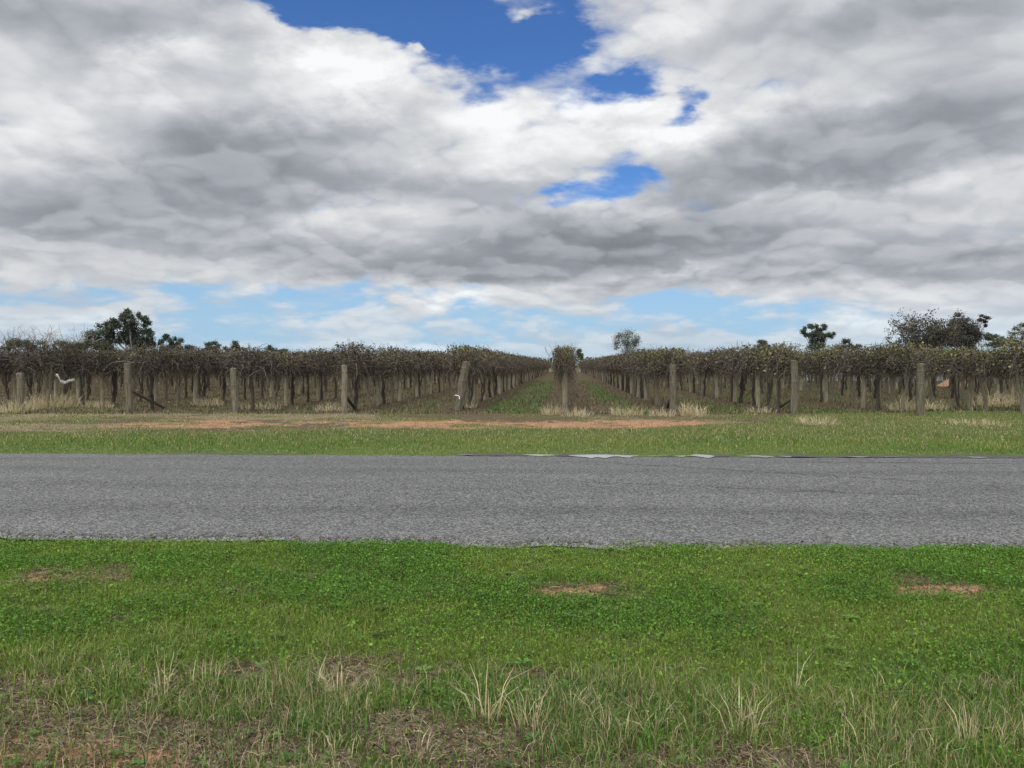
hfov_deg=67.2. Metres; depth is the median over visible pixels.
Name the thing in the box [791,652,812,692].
straw clump
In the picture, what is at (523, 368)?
grapevine
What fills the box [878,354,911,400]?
grapevine
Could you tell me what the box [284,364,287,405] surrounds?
line post
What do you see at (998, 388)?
line post
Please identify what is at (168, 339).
gum tree
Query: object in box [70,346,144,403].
grapevine
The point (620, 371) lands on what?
grapevine
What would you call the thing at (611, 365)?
grapevine
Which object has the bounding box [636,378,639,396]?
line post
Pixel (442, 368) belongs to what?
grapevine
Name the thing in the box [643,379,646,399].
line post
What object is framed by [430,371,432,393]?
line post
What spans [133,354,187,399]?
grapevine
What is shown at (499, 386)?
line post
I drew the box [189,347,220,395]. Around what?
grapevine
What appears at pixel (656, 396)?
line post
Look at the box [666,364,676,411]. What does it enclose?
end post
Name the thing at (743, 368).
grapevine
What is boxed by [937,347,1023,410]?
grapevine
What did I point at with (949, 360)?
grapevine
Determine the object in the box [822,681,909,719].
straw clump
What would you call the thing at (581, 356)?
gum tree
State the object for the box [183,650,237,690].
straw clump
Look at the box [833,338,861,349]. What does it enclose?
gum tree
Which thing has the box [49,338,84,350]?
shrub
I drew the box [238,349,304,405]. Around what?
grapevine
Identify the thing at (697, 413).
grass clump
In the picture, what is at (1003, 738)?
straw clump
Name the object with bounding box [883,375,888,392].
grapevine
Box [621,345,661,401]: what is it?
grapevine
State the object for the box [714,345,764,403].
grapevine
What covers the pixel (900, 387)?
grapevine
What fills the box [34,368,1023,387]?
trellis wires
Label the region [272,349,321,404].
grapevine
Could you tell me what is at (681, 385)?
grapevine
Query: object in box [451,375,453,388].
line post
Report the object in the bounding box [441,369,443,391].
line post
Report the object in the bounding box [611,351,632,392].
grapevine
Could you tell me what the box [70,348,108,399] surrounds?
grapevine
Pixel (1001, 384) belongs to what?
grapevine
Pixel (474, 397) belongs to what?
line post
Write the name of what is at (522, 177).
sky
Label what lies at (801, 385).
line post
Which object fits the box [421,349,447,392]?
grapevine
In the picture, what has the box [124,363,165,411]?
end post
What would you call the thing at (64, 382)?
plastic strip
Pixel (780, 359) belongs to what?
grapevine
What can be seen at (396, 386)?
line post
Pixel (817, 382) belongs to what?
grapevine
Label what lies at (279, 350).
gum tree
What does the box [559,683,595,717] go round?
straw clump
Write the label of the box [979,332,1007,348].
gum tree
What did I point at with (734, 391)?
line post
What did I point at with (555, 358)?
grapevine
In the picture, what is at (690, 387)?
line post
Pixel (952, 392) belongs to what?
grapevine
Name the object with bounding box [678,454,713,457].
puddle
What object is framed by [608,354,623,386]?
grapevine
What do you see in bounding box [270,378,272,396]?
line post
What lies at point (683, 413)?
grass clump
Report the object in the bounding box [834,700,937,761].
straw clump
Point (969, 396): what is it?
line post
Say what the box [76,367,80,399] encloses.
line post
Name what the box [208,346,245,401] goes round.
grapevine
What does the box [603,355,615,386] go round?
grapevine
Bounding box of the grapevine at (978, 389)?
[952,353,993,400]
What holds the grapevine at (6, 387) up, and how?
on the ground at (518, 419)
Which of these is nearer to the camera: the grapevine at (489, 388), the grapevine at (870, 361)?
the grapevine at (870, 361)
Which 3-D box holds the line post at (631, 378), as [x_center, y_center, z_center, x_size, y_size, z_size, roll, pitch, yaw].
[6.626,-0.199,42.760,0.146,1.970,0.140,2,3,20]
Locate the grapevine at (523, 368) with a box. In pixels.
[518,357,530,385]
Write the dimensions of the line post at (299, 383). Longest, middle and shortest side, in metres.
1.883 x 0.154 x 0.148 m
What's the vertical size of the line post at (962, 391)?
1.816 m
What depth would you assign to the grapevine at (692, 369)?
44.04 m
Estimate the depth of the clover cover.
5.11 m
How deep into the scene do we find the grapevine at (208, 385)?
47.60 m
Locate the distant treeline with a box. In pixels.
[103,350,999,368]
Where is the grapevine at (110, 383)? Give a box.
[105,373,123,392]
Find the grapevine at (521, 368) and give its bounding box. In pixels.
[515,358,529,385]
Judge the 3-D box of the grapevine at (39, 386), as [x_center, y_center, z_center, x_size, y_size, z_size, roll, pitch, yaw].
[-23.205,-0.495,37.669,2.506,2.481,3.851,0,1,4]
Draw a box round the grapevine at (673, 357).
[646,345,706,389]
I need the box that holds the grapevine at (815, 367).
[799,349,842,401]
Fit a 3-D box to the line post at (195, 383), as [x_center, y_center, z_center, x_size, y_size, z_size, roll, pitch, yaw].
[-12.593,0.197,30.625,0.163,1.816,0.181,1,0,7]
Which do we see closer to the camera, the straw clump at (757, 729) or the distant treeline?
the straw clump at (757, 729)
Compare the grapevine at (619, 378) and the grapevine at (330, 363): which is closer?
the grapevine at (330, 363)
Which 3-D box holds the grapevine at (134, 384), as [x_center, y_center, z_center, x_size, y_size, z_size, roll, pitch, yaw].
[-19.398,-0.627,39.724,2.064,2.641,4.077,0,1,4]
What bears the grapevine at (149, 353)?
on the ground at (518, 419)
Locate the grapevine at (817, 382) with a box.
[808,350,819,391]
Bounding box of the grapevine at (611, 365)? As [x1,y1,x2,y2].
[603,355,618,378]
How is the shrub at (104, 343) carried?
on the ground at (518, 419)
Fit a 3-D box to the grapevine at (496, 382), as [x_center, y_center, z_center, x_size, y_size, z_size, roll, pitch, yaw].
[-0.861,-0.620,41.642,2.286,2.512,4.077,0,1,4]
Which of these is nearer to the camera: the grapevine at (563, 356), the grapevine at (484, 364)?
the grapevine at (563, 356)
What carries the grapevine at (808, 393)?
on the ground at (518, 419)
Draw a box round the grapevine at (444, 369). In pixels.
[431,352,451,383]
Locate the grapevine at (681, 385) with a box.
[678,371,683,390]
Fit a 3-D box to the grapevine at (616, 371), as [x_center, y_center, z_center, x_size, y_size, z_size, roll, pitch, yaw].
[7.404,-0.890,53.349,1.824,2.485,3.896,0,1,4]
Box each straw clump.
[64,658,147,696]
[135,650,183,695]
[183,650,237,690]
[238,671,298,711]
[283,654,345,702]
[284,726,366,767]
[312,660,368,696]
[398,715,436,756]
[437,654,542,722]
[490,678,576,731]
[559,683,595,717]
[569,690,652,748]
[616,698,682,742]
[708,682,781,741]
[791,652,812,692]
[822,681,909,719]
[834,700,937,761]
[896,707,969,766]
[944,689,1005,749]
[976,722,1019,753]
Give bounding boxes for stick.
[352,710,378,745]
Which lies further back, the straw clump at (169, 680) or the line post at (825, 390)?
the line post at (825, 390)
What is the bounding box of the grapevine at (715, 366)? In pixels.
[700,347,739,398]
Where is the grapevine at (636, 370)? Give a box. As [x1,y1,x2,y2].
[623,350,651,397]
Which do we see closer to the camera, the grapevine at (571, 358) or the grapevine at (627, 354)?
the grapevine at (571, 358)
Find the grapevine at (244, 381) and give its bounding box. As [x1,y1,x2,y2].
[226,350,258,399]
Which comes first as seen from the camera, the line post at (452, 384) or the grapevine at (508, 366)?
the grapevine at (508, 366)
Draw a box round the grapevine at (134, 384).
[115,347,146,395]
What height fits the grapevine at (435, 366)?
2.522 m
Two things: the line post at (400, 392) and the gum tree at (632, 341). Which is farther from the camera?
the gum tree at (632, 341)
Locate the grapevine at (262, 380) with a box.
[249,352,275,397]
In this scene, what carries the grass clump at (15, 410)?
on the ground at (518, 419)
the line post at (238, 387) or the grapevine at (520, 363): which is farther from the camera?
the grapevine at (520, 363)
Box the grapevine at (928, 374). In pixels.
[900,344,956,403]
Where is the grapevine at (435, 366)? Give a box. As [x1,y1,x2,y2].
[412,349,440,394]
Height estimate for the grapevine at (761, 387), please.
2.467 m
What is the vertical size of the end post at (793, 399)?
1.997 m
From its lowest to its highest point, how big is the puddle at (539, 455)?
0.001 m
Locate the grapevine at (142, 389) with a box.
[110,350,161,401]
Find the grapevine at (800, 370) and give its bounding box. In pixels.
[787,350,810,387]
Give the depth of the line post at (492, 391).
39.02 m
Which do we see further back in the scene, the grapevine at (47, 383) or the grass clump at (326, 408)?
the grapevine at (47, 383)
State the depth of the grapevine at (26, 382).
31.52 m
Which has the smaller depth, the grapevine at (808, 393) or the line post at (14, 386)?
the line post at (14, 386)
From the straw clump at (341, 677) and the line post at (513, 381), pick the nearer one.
the straw clump at (341, 677)
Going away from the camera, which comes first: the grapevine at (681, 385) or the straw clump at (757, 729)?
the straw clump at (757, 729)
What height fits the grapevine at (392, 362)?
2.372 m
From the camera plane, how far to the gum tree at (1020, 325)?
109.94 m
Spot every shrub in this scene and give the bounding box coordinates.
[1,335,46,351]
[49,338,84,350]
[73,337,119,379]
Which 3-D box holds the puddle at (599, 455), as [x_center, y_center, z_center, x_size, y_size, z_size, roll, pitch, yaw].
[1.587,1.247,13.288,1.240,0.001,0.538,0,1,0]
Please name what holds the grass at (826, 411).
on the ground at (518, 419)
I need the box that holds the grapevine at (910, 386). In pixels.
[891,348,938,400]
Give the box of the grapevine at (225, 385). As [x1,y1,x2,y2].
[211,353,241,394]
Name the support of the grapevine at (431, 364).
on the ground at (518, 419)
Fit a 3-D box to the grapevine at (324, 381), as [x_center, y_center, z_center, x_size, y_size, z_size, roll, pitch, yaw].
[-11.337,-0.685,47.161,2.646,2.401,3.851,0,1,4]
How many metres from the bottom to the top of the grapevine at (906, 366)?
2.476 m
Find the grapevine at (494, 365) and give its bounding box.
[475,347,505,384]
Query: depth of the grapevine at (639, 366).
31.45 m
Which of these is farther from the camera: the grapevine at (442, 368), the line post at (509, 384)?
the line post at (509, 384)
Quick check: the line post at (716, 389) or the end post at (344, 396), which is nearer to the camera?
the end post at (344, 396)
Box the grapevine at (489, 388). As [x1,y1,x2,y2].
[482,349,509,397]
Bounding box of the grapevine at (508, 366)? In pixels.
[497,355,518,392]
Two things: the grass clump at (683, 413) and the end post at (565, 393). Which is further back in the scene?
the end post at (565, 393)
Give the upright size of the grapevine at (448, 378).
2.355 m
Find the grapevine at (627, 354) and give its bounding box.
[619,351,637,395]
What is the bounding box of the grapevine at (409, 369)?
[393,353,429,399]
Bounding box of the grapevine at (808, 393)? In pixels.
[796,348,821,399]
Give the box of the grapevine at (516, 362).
[506,355,522,390]
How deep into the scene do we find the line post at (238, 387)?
34.55 m
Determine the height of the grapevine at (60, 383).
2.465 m
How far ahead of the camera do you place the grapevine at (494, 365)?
35.66 m
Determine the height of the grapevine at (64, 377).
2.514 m
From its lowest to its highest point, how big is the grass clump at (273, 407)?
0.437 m
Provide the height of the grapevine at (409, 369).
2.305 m
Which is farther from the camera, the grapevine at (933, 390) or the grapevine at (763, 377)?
the grapevine at (933, 390)
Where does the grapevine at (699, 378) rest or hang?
on the ground at (518, 419)
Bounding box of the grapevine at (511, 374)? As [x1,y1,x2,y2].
[502,358,519,389]
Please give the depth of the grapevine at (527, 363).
63.74 m
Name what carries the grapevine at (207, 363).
on the ground at (518, 419)
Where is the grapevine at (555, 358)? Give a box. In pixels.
[545,345,580,385]
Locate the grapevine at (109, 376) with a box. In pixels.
[79,351,131,389]
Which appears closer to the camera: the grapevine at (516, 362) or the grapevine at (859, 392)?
the grapevine at (859, 392)
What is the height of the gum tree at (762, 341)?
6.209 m
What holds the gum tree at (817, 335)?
on the ground at (518, 419)
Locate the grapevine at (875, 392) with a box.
[853,355,892,398]
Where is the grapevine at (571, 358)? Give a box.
[545,342,582,392]
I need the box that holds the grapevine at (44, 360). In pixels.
[1,340,90,406]
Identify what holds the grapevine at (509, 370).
on the ground at (518, 419)
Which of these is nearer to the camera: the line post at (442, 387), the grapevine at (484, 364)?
the grapevine at (484, 364)
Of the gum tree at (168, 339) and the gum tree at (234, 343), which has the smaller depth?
the gum tree at (168, 339)
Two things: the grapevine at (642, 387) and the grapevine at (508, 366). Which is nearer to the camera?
the grapevine at (642, 387)
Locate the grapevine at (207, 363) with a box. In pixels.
[171,344,232,403]
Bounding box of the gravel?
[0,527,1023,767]
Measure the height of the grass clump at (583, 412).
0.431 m
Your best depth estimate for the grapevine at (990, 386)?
39.95 m
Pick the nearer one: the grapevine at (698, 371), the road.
the road
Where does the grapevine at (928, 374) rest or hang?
on the ground at (518, 419)
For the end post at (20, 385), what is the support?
on the ground at (518, 419)
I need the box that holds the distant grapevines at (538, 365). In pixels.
[0,356,1020,386]
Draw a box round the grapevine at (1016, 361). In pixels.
[973,333,1023,412]
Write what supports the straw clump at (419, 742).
on the ground at (518, 419)
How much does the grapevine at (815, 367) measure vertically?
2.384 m
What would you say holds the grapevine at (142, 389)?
on the ground at (518, 419)
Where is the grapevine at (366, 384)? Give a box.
[336,351,396,406]
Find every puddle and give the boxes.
[528,454,551,455]
[569,454,638,457]
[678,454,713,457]
[750,455,772,457]
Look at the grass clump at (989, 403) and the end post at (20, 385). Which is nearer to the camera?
the end post at (20, 385)
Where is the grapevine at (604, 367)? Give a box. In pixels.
[596,356,615,384]
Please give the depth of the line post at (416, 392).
38.24 m
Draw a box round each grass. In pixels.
[0,380,1023,455]
[0,536,1023,767]
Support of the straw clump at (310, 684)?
on the ground at (518, 419)
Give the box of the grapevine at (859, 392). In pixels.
[845,351,870,396]
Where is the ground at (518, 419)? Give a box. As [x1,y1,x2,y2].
[0,365,1023,767]
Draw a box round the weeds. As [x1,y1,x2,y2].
[0,541,1023,767]
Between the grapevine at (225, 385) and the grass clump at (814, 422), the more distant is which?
the grapevine at (225, 385)
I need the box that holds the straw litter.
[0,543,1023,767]
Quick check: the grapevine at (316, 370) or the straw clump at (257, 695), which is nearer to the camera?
the straw clump at (257, 695)
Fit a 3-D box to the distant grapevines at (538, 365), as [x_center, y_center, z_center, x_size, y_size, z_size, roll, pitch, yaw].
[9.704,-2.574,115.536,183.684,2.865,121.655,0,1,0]
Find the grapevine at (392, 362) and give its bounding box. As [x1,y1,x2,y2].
[357,348,409,403]
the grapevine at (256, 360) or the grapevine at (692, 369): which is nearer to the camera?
the grapevine at (256, 360)
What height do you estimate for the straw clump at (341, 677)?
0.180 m
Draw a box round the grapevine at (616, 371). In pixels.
[607,354,618,387]
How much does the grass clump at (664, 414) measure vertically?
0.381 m
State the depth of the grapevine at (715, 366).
36.11 m
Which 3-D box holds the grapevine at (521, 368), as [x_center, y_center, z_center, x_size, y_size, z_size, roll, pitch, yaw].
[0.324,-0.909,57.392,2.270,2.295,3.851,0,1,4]
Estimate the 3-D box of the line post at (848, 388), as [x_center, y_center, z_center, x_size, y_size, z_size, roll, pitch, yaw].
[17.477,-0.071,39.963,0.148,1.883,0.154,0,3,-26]
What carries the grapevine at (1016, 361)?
on the ground at (518, 419)
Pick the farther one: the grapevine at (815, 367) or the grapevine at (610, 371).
the grapevine at (610, 371)
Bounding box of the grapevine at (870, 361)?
[840,342,915,409]
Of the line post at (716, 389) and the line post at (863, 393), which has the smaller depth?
the line post at (863, 393)
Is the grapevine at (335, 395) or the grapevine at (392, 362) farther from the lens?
the grapevine at (335, 395)
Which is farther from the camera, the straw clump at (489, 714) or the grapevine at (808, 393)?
the grapevine at (808, 393)
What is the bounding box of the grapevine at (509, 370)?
[503,351,518,391]
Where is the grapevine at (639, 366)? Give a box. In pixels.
[632,351,688,386]
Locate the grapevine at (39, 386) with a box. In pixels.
[11,351,55,397]
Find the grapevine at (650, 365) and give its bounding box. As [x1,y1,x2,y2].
[631,348,681,406]
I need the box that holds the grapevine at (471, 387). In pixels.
[437,344,495,406]
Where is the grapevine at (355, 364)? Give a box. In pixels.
[319,339,387,410]
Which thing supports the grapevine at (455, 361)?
on the ground at (518, 419)
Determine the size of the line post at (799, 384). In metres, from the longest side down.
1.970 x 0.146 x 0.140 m
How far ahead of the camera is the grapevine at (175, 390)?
43.57 m
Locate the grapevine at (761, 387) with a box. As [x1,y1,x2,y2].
[759,376,763,393]
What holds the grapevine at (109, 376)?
on the ground at (518, 419)
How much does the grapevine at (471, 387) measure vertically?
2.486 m
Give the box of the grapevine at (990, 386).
[987,376,999,395]
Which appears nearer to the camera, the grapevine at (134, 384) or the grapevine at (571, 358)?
the grapevine at (571, 358)
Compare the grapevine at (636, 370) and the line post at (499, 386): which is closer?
the grapevine at (636, 370)
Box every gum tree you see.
[81,308,156,351]
[157,333,194,350]
[204,339,222,350]
[222,340,247,351]
[266,344,302,353]
[575,348,583,372]
[610,327,640,352]
[754,339,769,347]
[799,323,836,354]
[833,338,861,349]
[922,312,992,351]
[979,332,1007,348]
[1000,322,1023,342]
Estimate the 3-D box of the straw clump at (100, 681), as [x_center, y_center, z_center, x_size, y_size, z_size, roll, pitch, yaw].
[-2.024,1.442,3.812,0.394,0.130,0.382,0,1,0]
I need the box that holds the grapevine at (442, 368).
[433,353,450,391]
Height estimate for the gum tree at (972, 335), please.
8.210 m
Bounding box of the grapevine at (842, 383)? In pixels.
[834,350,855,394]
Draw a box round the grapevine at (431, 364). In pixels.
[406,349,439,396]
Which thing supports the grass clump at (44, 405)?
on the ground at (518, 419)
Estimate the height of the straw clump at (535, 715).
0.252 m
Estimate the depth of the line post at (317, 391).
34.34 m
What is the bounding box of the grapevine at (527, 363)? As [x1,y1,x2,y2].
[521,356,532,374]
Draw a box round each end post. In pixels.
[16,373,24,411]
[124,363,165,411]
[230,368,238,412]
[341,365,357,412]
[454,360,469,411]
[562,363,567,411]
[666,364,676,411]
[774,360,797,414]
[915,363,924,415]
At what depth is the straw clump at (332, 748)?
3.14 m
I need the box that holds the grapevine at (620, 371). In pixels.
[613,353,627,391]
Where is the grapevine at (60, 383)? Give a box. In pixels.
[32,356,71,395]
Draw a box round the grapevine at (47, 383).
[38,374,48,392]
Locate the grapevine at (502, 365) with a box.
[482,349,517,395]
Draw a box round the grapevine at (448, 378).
[435,357,452,389]
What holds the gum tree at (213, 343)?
on the ground at (518, 419)
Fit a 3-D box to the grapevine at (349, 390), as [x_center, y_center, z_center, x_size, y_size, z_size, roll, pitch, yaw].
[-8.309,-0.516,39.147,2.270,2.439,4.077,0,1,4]
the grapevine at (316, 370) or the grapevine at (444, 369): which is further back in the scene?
the grapevine at (444, 369)
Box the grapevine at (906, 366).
[864,338,951,411]
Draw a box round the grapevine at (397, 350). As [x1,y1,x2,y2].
[377,345,414,401]
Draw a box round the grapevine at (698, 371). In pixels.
[689,351,710,395]
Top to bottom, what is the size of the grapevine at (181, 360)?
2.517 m
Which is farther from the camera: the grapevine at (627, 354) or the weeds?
the grapevine at (627, 354)
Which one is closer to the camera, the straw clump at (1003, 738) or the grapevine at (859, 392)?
the straw clump at (1003, 738)
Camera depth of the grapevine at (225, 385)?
41.40 m
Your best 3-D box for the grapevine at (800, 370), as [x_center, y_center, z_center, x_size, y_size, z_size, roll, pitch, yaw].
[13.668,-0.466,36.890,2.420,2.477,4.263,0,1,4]
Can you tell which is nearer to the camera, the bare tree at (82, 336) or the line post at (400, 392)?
the line post at (400, 392)
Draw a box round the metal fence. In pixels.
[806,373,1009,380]
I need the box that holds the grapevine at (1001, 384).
[974,349,1021,402]
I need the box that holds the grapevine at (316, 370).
[290,348,336,401]
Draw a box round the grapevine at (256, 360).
[208,343,288,410]
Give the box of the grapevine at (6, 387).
[0,349,34,399]
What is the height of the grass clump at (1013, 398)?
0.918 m
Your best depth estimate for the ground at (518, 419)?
6.16 m
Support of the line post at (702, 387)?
on the ground at (518, 419)
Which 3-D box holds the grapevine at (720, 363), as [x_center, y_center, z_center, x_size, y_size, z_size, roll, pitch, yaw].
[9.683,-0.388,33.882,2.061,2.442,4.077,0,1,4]
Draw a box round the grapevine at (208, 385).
[201,374,215,390]
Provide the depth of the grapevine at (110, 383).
43.70 m
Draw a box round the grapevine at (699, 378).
[685,351,710,393]
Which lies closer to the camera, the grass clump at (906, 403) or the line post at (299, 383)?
the grass clump at (906, 403)
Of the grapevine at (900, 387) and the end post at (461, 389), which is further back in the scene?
the grapevine at (900, 387)
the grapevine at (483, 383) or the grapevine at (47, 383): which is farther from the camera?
the grapevine at (47, 383)
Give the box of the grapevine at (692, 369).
[677,349,704,392]
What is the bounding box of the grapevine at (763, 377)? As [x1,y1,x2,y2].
[737,342,800,408]
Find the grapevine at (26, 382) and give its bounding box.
[0,349,60,403]
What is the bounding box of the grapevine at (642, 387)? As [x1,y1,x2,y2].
[621,354,653,398]
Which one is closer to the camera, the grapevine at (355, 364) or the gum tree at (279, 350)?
the grapevine at (355, 364)
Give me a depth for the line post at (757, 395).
29.27 m
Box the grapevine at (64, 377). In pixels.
[26,348,87,395]
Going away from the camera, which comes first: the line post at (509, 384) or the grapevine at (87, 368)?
the grapevine at (87, 368)
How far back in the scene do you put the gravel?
6.95 m
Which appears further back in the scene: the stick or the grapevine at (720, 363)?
the grapevine at (720, 363)
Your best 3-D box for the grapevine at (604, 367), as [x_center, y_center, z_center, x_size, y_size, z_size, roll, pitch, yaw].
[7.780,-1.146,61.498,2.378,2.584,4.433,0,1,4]
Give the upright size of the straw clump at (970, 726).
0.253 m
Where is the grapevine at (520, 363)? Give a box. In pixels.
[508,353,524,376]
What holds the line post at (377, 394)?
on the ground at (518, 419)
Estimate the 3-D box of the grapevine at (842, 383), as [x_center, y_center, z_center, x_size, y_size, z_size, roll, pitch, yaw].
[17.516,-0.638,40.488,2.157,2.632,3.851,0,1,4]
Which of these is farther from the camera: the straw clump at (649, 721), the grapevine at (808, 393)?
the grapevine at (808, 393)
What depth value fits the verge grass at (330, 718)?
4.00 m
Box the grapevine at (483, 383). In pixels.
[474,345,505,401]
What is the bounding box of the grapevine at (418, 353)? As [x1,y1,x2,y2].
[402,347,436,397]
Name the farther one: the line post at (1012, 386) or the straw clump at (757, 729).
the line post at (1012, 386)
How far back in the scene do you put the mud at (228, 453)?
13.77 m
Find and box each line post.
[13,364,16,404]
[54,377,57,396]
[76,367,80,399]
[99,365,103,404]
[154,371,157,400]
[193,366,197,404]
[236,375,238,400]
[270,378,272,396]
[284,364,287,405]
[298,375,300,393]
[316,364,319,400]
[376,374,379,405]
[395,377,397,389]
[398,372,401,400]
[415,377,418,396]
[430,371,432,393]
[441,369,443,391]
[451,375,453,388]
[472,377,475,403]
[490,374,493,396]
[497,370,500,393]
[508,373,510,388]
[512,374,514,386]
[630,374,632,393]
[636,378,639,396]
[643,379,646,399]
[655,377,658,404]
[689,369,691,391]
[701,372,704,394]
[715,373,718,397]
[733,374,737,401]
[755,366,759,406]
[773,378,775,394]
[798,365,800,398]
[800,375,802,390]
[823,368,827,402]
[847,376,849,395]
[861,367,866,407]
[961,374,964,398]
[967,367,972,408]
[996,378,999,395]
[1010,376,1013,402]
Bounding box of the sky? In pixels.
[0,0,1023,362]
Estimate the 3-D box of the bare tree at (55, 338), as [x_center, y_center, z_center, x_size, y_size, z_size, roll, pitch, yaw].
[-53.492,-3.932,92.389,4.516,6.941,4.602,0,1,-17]
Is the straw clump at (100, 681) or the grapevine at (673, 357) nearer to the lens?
the straw clump at (100, 681)
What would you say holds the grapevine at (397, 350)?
on the ground at (518, 419)
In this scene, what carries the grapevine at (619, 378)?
on the ground at (518, 419)
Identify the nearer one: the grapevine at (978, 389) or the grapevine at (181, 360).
the grapevine at (181, 360)
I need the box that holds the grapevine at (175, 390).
[158,374,192,392]
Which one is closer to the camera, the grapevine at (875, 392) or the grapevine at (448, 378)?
the grapevine at (875, 392)
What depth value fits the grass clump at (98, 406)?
27.97 m
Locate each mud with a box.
[162,453,294,453]
[463,453,1023,457]
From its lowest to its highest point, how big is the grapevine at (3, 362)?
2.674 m
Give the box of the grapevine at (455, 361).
[429,342,488,406]
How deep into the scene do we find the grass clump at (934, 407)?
26.10 m
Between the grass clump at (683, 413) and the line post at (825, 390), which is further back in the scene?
the line post at (825, 390)
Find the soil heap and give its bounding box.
[937,380,967,386]
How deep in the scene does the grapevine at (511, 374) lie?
49.61 m
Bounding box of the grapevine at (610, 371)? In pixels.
[604,354,614,385]
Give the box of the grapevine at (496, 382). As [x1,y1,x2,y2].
[494,351,513,394]
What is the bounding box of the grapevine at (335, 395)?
[323,348,345,398]
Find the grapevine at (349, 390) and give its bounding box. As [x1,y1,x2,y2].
[333,373,355,395]
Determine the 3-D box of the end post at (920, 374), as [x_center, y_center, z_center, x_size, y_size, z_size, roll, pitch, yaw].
[12.679,0.291,23.913,0.252,1.885,0.252,0,1,4]
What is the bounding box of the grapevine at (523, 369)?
[519,356,532,384]
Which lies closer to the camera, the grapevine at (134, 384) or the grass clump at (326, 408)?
the grass clump at (326, 408)
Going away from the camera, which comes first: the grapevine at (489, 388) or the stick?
the stick
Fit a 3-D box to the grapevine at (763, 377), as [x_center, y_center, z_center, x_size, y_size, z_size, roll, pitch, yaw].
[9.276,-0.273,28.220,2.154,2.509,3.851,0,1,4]
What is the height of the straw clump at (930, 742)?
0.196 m
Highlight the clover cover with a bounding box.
[0,536,1023,767]
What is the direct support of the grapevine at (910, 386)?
on the ground at (518, 419)
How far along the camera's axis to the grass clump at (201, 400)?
30.05 m
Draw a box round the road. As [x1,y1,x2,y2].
[0,453,1023,550]
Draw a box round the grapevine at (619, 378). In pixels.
[610,361,623,389]
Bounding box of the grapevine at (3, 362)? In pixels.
[0,341,23,389]
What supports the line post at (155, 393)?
on the ground at (518, 419)
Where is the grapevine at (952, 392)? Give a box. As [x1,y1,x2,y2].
[936,349,970,398]
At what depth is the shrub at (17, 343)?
82.95 m
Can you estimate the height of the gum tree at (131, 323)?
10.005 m
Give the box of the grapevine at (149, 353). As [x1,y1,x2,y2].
[102,342,191,409]
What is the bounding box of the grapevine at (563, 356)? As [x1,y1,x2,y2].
[549,345,576,389]
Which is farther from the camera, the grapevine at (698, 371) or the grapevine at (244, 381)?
the grapevine at (698, 371)
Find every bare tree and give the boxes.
[0,324,34,351]
[17,323,64,349]
[46,324,84,348]
[68,323,98,351]
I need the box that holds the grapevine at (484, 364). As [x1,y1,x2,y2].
[451,349,502,402]
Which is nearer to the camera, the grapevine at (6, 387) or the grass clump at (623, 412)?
the grass clump at (623, 412)
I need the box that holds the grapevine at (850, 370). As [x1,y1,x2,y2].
[820,343,876,406]
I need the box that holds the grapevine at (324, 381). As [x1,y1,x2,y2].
[323,357,330,390]
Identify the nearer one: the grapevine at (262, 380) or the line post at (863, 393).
the line post at (863, 393)
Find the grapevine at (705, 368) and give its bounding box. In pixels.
[691,351,725,396]
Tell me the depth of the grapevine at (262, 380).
37.26 m
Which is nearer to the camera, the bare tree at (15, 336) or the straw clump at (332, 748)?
the straw clump at (332, 748)
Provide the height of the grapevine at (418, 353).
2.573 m
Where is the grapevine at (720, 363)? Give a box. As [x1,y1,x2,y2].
[711,349,750,400]
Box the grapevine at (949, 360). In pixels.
[927,342,988,407]
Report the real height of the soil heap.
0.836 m
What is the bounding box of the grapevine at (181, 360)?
[154,344,211,406]
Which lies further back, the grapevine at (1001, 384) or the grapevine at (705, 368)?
the grapevine at (705, 368)
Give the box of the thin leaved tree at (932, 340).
[883,308,975,351]
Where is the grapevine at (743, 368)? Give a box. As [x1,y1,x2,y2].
[723,342,773,405]
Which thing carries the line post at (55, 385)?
on the ground at (518, 419)
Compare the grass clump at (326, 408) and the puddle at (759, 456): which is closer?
the puddle at (759, 456)
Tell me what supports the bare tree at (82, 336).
on the ground at (518, 419)
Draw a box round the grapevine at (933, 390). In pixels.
[915,352,942,396]
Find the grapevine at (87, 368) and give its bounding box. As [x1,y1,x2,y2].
[35,342,126,404]
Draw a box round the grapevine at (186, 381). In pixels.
[170,351,200,396]
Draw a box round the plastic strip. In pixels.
[56,374,74,383]
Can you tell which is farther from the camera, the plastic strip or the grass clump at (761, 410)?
the plastic strip
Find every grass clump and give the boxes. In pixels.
[0,398,39,413]
[1,390,81,409]
[79,399,116,407]
[190,397,223,405]
[241,400,281,409]
[313,403,348,411]
[540,405,564,414]
[561,407,593,416]
[606,403,644,415]
[647,405,676,416]
[673,400,698,416]
[686,403,708,416]
[744,406,779,413]
[794,414,840,425]
[886,396,915,411]
[910,399,953,410]
[940,416,1010,426]
[965,390,1012,406]
[994,386,1022,405]
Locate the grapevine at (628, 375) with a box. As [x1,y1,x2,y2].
[618,352,637,394]
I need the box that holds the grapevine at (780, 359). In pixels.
[744,339,817,412]
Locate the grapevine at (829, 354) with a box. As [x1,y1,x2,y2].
[807,342,858,403]
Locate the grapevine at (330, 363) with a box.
[299,346,344,399]
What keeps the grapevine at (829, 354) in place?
on the ground at (518, 419)
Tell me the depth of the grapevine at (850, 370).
29.22 m
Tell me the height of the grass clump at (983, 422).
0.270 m
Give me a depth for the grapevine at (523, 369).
61.61 m
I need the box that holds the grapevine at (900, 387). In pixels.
[898,374,902,393]

